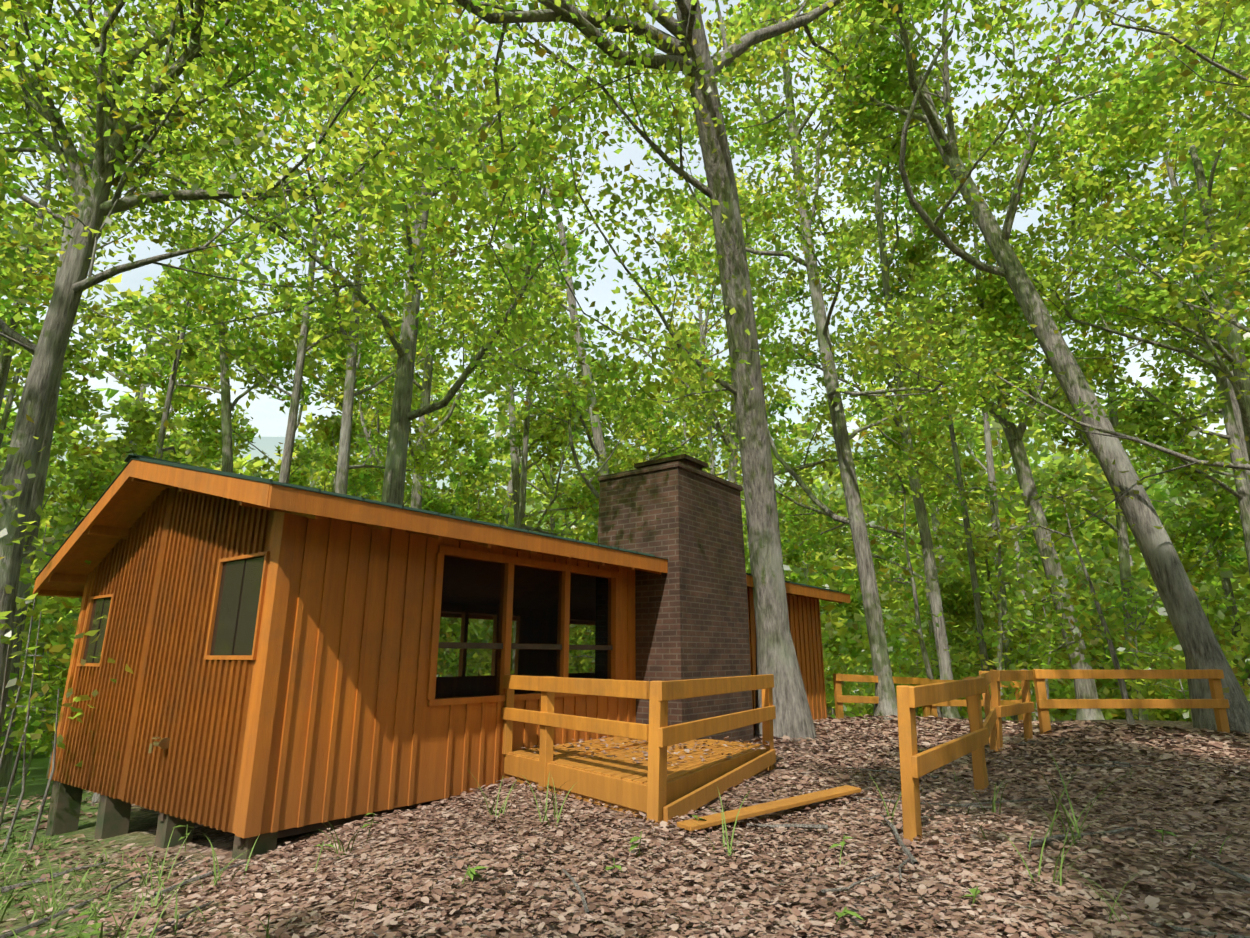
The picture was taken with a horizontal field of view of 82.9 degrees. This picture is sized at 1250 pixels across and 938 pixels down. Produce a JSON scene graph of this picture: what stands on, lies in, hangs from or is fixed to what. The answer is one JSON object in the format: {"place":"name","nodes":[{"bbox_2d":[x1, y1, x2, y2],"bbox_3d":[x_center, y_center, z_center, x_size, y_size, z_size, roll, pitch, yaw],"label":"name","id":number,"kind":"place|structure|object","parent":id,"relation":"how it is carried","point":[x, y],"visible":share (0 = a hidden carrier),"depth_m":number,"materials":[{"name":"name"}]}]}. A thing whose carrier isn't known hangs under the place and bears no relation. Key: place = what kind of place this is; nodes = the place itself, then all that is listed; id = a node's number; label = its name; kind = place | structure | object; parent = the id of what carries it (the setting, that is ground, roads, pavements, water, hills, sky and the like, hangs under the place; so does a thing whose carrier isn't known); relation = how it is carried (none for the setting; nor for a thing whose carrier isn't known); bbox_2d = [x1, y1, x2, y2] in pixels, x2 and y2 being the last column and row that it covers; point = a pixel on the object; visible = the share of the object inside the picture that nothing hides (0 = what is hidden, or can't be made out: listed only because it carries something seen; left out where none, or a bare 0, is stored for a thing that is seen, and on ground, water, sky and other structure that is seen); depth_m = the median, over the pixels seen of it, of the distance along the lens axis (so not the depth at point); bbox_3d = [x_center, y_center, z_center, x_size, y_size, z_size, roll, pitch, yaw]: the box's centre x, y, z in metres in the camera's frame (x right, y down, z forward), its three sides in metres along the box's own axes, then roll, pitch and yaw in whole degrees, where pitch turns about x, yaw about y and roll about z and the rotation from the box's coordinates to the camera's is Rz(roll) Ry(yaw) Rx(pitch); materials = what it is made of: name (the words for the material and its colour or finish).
{"place":"outdoors","nodes":[
{"label":"outdoors","id":0,"kind":"place"},
{"bbox_2d":[1,460,1246,720],"bbox_3d":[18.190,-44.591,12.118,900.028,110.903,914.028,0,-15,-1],"label":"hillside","id":1,"kind":"structure","parent":0,"point":[839,492],"depth_m":154.41,"materials":[{"name":"green plant"}]},
{"bbox_2d":[0,408,1249,851],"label":"understory","id":2,"kind":"object","parent":1,"relation":"on","point":[58,640],"depth_m":18.85,"materials":[{"name":"green plant"}]},
{"bbox_2d":[0,707,1249,937],"bbox_3d":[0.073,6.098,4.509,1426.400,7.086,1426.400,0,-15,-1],"label":"ground","id":3,"kind":"structure","parent":0,"point":[142,829],"depth_m":4.77,"materials":[{"name":"brown soil"}]},
{"bbox_2d":[45,780,277,858],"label":"foundation piers","id":4,"kind":"structure","parent":3,"relation":"on","point":[113,817],"depth_m":6.96,"materials":[{"name":"grey concrete"}]},
{"bbox_2d":[55,781,444,845],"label":"cabin floor beams","id":5,"kind":"structure","parent":4,"relation":"on","point":[239,841],"depth_m":6.00,"materials":[{"name":"brown wood"}]},
{"bbox_2d":[41,479,826,837],"bbox_3d":[-1.084,2.716,11.457,5.250,3.229,12.360,-11,-18,35],"label":"cabin","id":6,"kind":"object","parent":3,"relation":"on","point":[321,703],"visible":0.69,"depth_m":6.66,"materials":[{"name":"orange wood"}]},
{"bbox_2d":[148,737,169,752],"bbox_3d":[-4.144,2.455,6.311,0.135,0.126,0.150,0,-15,-1],"label":"spigot","id":7,"kind":"object","parent":6,"relation":"attached to","point":[163,743],"visible":0.96,"depth_m":6.30,"materials":[{"name":"gold metal"}]},
{"bbox_2d":[83,556,264,662],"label":"cabin windows","id":8,"kind":"structure","parent":6,"relation":"attached to","point":[236,612],"depth_m":6.18,"materials":[{"name":"glass"}]},
{"bbox_2d":[32,453,850,624],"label":"cabin roof","id":9,"kind":"structure","parent":6,"relation":"attached to","point":[272,495],"depth_m":6.93,"materials":[{"name":"brown wood"}]},
{"bbox_2d":[435,555,610,698],"bbox_3d":[-1.037,1.844,8.156,0.003,1.410,2.860,-11,-18,35],"label":"porch screen","id":10,"kind":"object","parent":6,"relation":"on","point":[521,636],"visible":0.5,"depth_m":7.94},
{"bbox_2d":[0,746,1235,937],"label":"weeds","id":11,"kind":"object","parent":3,"relation":"on","point":[470,873],"visible":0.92,"depth_m":4.64,"materials":[{"name":"green plant"}]},
{"bbox_2d":[0,0,1249,741],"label":"trees","id":12,"kind":"object","parent":3,"relation":"on","point":[874,50],"depth_m":13.47,"materials":[{"name":"plant"}]},
{"bbox_2d":[0,0,1249,786],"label":"trees","id":13,"kind":"object","parent":3,"relation":"on","point":[1160,298],"depth_m":22.24,"materials":[{"name":"green plant"}]},
{"bbox_2d":[0,714,1249,937],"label":"fallen leaves","id":14,"kind":"object","parent":3,"relation":"on","point":[810,928],"visible":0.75,"depth_m":4.52,"materials":[{"name":"brown plant"}]},
{"bbox_2d":[0,737,1249,937],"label":"fallen sticks","id":15,"kind":"object","parent":3,"relation":"on","point":[898,837],"visible":0.77,"depth_m":4.75,"materials":[{"name":"brown wood"}]},
{"bbox_2d":[0,164,1249,720],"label":"trees","id":16,"kind":"object","parent":3,"relation":"on","point":[838,576],"depth_m":49.89,"materials":[{"name":"green plant"}]},
{"bbox_2d":[595,454,753,742],"bbox_3d":[0.730,2.172,10.415,1.430,4.610,1.930,-11,-18,35],"label":"chimney","id":17,"kind":"object","parent":3,"relation":"on","point":[682,513],"visible":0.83,"depth_m":9.90,"materials":[{"name":"brick"}]},
{"bbox_2d":[501,674,861,830],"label":"deck","id":18,"kind":"structure","parent":3,"relation":"on","point":[655,786],"depth_m":6.40,"materials":[{"name":"orange paint"}]},
{"bbox_2d":[833,673,931,720],"bbox_3d":[5.603,5.090,15.283,2.756,1.328,0.131,7,-16,-26],"label":"fence","id":19,"kind":"object","parent":3,"relation":"on","point":[839,697],"visible":0.62,"depth_m":14.98,"materials":[{"name":"orange paint"}]},
{"bbox_2d":[896,677,988,842],"bbox_3d":[2.725,2.439,5.908,0.195,1.307,2.422,-11,-18,36],"label":"fence","id":20,"kind":"object","parent":3,"relation":"on","point":[915,765],"visible":0.77,"depth_m":5.27,"materials":[{"name":"orange paint"}]},
{"bbox_2d":[929,679,1022,722],"bbox_3d":[8.175,5.510,16.370,2.860,1.274,0.131,6,-16,-20],"label":"fence","id":21,"kind":"object","parent":3,"relation":"on","point":[933,707],"visible":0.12,"depth_m":16.17,"materials":[{"name":"orange paint"}]},
{"bbox_2d":[963,671,998,787],"bbox_3d":[4.189,3.048,8.216,0.146,1.312,2.997,-8,-17,28],"label":"fence","id":22,"kind":"object","parent":3,"relation":"on","point":[990,717],"visible":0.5,"depth_m":9.26,"materials":[{"name":"orange paint"}]},
{"bbox_2d":[990,670,1033,750],"bbox_3d":[5.623,3.570,10.221,0.237,1.319,1.836,-13,-19,40],"label":"fence","id":23,"kind":"object","parent":3,"relation":"on","point":[1025,707],"visible":0.83,"depth_m":10.04,"materials":[{"name":"orange paint"}]},
{"bbox_2d":[1032,669,1229,734],"bbox_3d":[8.341,3.962,11.638,3.160,1.294,0.173,0,-15,-1],"label":"fence","id":24,"kind":"object","parent":3,"relation":"on","point":[1218,703],"visible":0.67,"depth_m":11.64,"materials":[{"name":"orange paint"}]},
{"bbox_2d":[0,0,1249,436],"bbox_3d":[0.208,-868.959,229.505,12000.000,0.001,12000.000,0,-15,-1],"label":"cloud","id":25,"kind":"structure","parent":0,"point":[842,214],"depth_m":1497.70,"materials":[{"name":"white"}]},
{"bbox_2d":[0,0,1249,494],"label":"sky","id":26,"kind":"structure","parent":0,"point":[266,444],"materials":[{"name":"white"}]}
]}

